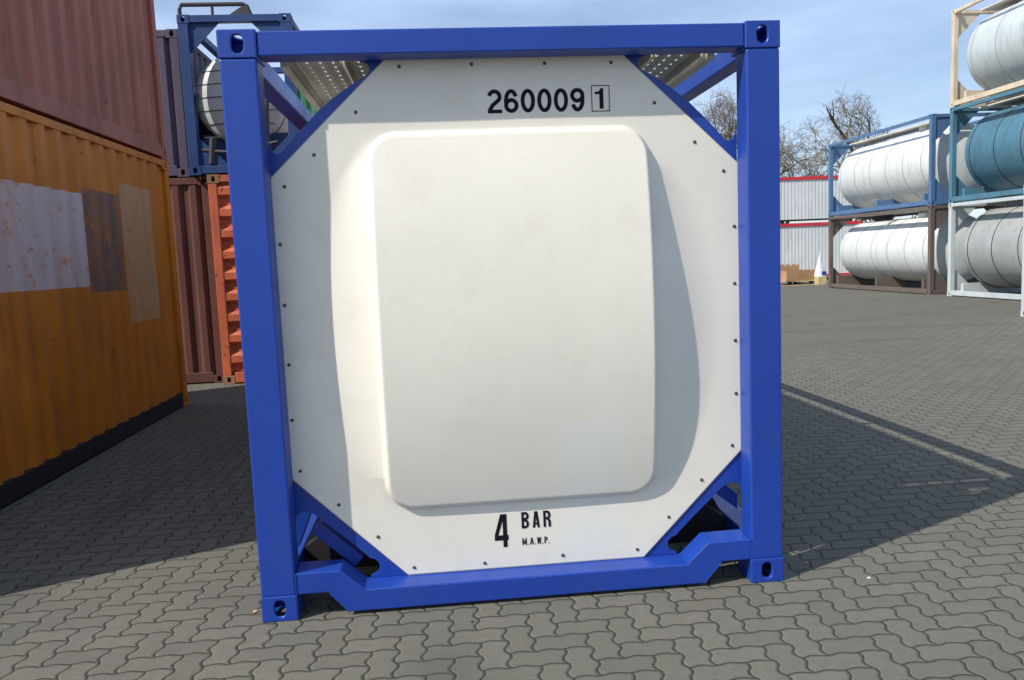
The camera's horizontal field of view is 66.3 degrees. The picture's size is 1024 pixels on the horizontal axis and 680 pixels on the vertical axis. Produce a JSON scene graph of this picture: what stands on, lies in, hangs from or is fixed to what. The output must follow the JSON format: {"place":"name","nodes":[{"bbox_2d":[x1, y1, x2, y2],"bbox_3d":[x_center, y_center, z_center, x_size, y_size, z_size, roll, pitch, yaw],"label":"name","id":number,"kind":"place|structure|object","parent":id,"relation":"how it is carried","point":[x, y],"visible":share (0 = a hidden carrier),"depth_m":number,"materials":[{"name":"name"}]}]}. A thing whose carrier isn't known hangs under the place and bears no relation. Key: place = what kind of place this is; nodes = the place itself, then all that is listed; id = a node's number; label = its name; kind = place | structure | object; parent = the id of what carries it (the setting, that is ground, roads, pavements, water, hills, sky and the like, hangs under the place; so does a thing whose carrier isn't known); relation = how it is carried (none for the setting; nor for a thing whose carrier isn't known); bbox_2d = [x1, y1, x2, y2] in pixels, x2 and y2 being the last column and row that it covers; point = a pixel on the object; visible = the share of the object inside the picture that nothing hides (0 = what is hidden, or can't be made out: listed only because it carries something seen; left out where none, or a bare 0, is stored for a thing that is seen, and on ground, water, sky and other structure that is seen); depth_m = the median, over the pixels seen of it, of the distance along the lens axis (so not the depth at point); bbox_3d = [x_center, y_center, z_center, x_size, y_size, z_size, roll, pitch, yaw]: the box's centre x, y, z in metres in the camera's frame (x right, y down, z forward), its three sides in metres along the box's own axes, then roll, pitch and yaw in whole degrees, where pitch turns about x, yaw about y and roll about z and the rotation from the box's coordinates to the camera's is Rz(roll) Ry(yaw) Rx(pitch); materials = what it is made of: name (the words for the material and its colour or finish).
{"place":"outdoors","nodes":[
{"label":"outdoors","id":0,"kind":"place"},
{"bbox_2d":[0,277,1023,679],"bbox_3d":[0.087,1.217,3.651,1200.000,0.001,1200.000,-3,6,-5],"label":"ground","id":1,"kind":"structure","parent":0,"point":[132,557],"depth_m":4.06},
{"bbox_2d":[0,101,188,507],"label":"shipping container","id":2,"kind":"object","parent":1,"relation":"on","point":[92,360],"visible":1,"depth_m":6.80,"materials":[{"name":"metal"}]},
{"bbox_2d":[0,0,167,160],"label":"shipping container","id":3,"kind":"object","parent":2,"relation":"on","point":[90,66],"visible":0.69,"depth_m":7.25,"materials":[{"name":"metal"}]},
{"bbox_2d":[169,177,223,382],"bbox_3d":[-5.631,-1.070,13.924,2.438,2.896,6.060,-3,6,-5],"label":"shipping container","id":4,"kind":"object","parent":1,"relation":"on","point":[191,217],"visible":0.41,"depth_m":11.02,"materials":[{"name":"metal"}]},
{"bbox_2d":[156,29,213,177],"bbox_3d":[-5.993,-3.483,13.648,2.438,1.980,6.060,-3,6,-5],"label":"shipping container","id":5,"kind":"object","parent":4,"relation":"on","point":[172,97],"visible":0.21,"depth_m":10.77,"materials":[{"name":"metal"}]},
{"bbox_2d":[176,2,322,176],"bbox_3d":[-3.850,-3.579,12.141,1.508,2.302,3.000,-3,6,-5],"label":"tank container","id":6,"kind":"object","parent":4,"relation":"on","point":[204,102],"visible":0.37,"depth_m":10.71,"materials":[{"name":"metal"}]},
{"bbox_2d":[207,173,270,384],"bbox_3d":[-3.165,-1.177,13.939,2.438,2.896,6.060,-3,6,-5],"label":"shipping container","id":7,"kind":"object","parent":1,"relation":"on","point":[225,270],"visible":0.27,"depth_m":10.86,"materials":[{"name":"metal"}]},
{"bbox_2d":[216,20,783,622],"bbox_3d":[-0.245,-0.374,6.516,2.444,2.594,6.066,-3,6,-5],"label":"tank container","id":8,"kind":"object","parent":1,"relation":"on","point":[510,310],"visible":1,"depth_m":3.56,"materials":[{"name":"white metal"}]},
{"bbox_2d":[693,83,736,139],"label":"bare tree","id":9,"kind":"object","parent":1,"relation":"on","point":[731,130],"visible":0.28,"depth_m":62.63,"materials":[{"name":"grey plant"}]},
{"bbox_2d":[781,280,814,285],"bbox_3d":[11.644,-2.359,32.224,2.050,0.185,1.160,-3,6,-7],"label":"pallet","id":10,"kind":"object","parent":1,"relation":"on","point":[796,283],"visible":0.43,"depth_m":31.72,"materials":[{"name":"wood"}]},
{"bbox_2d":[781,269,814,280],"bbox_3d":[11.655,-2.653,32.109,1.450,0.420,0.950,-4,6,-11],"label":"cardboard tray","id":11,"kind":"object","parent":10,"relation":"on","point":[802,275],"visible":0.73,"depth_m":31.64,"materials":[{"name":"brown cardboard"}]},
{"bbox_2d":[781,264,798,271],"bbox_3d":[11.122,-2.768,32.270,1.200,0.660,0.550,-3,6,-2],"label":"cardboard tray","id":12,"kind":"object","parent":11,"relation":"on","point":[792,267],"visible":0.34,"depth_m":31.99,"materials":[{"name":"brown cardboard"}]},
{"bbox_2d":[780,119,842,223],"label":"bare tree","id":13,"kind":"object","parent":1,"relation":"on","point":[791,159],"visible":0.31,"depth_m":61.83,"materials":[{"name":"brown plant"}]},
{"bbox_2d":[780,220,861,276],"bbox_3d":[12.602,-4.125,36.817,6.660,2.620,2.560,-3,6,-5],"label":"site cabin","id":14,"kind":"object","parent":1,"relation":"on","point":[803,245],"visible":0.26,"depth_m":35.64,"materials":[{"name":"white metal"}]},
{"bbox_2d":[780,175,851,221],"bbox_3d":[12.502,-6.471,36.572,6.660,1.980,2.560,-3,6,-5],"label":"site cabin","id":15,"kind":"object","parent":14,"relation":"on","point":[803,198],"visible":0.26,"depth_m":35.41,"materials":[{"name":"white metal"}]},
{"bbox_2d":[815,276,826,284],"bbox_3d":[12.421,-2.393,31.560,0.350,0.325,0.330,-3,6,-5],"label":"timber block","id":16,"kind":"object","parent":1,"relation":"on","point":[821,280],"depth_m":31.40,"materials":[{"name":"beige wood"}]},
{"bbox_2d":[814,253,825,276],"bbox_3d":[12.360,-3.065,31.492,0.463,1.020,0.260,-3,6,-5],"label":"plastic sheet","id":17,"kind":"object","parent":16,"relation":"on","point":[820,270],"visible":1,"depth_m":31.45,"materials":[{"name":"white plastic"}]},
{"bbox_2d":[784,86,890,220],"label":"bare tree","id":18,"kind":"object","parent":1,"relation":"on","point":[842,135],"visible":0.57,"depth_m":65.62,"materials":[{"name":"brown plant"}]},
{"bbox_2d":[828,205,1004,294],"bbox_3d":[13.124,-2.978,25.960,2.438,2.591,6.060,-3,6,-5],"label":"tank container","id":19,"kind":"object","parent":1,"relation":"on","point":[884,251],"visible":0.69,"depth_m":25.14,"materials":[{"name":"white metal"}]},
{"bbox_2d":[828,112,992,216],"bbox_3d":[13.014,-5.556,25.690,2.438,2.591,6.060,-3,6,-5],"label":"tank container","id":20,"kind":"object","parent":19,"relation":"on","point":[910,170],"visible":0.62,"depth_m":24.74,"materials":[{"name":"blue paint"},{"name":"white paint"},{"name":"galvanised steel"}]},
{"bbox_2d":[947,195,1023,299],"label":"tank container","id":21,"kind":"object","parent":1,"relation":"on","point":[992,247],"visible":0.98,"depth_m":20.90,"materials":[{"name":"metal"}]},
{"bbox_2d":[948,87,1023,202],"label":"tank container","id":22,"kind":"object","parent":21,"relation":"on","point":[994,153],"visible":1,"depth_m":20.64,"materials":[{"name":"metal"}]},
{"bbox_2d":[950,0,1023,107],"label":"tank container","id":23,"kind":"object","parent":22,"relation":"on","point":[995,55],"visible":0.97,"depth_m":20.48,"materials":[{"name":"white metal"}]},
{"bbox_2d":[1020,190,1023,316],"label":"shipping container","id":24,"kind":"object","parent":1,"relation":"on","point":[1022,302],"visible":1,"depth_m":15.55,"materials":[{"name":"metal"}]},
{"bbox_2d":[154,0,999,222],"label":"sky","id":25,"kind":"structure","parent":0,"point":[898,52],"materials":[{"name":"blue"}]},
{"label":"shipping container","id":26,"kind":"object","parent":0,"visible":0},
{"bbox_2d":[297,83,346,114],"bbox_3d":[-4.034,-4.803,21.064,2.438,2.896,6.060,-3,6,-5],"label":"shipping container","id":27,"kind":"object","parent":26,"relation":"on","point":[306,103],"depth_m":17.91,"materials":[{"name":"metal"}]}
]}

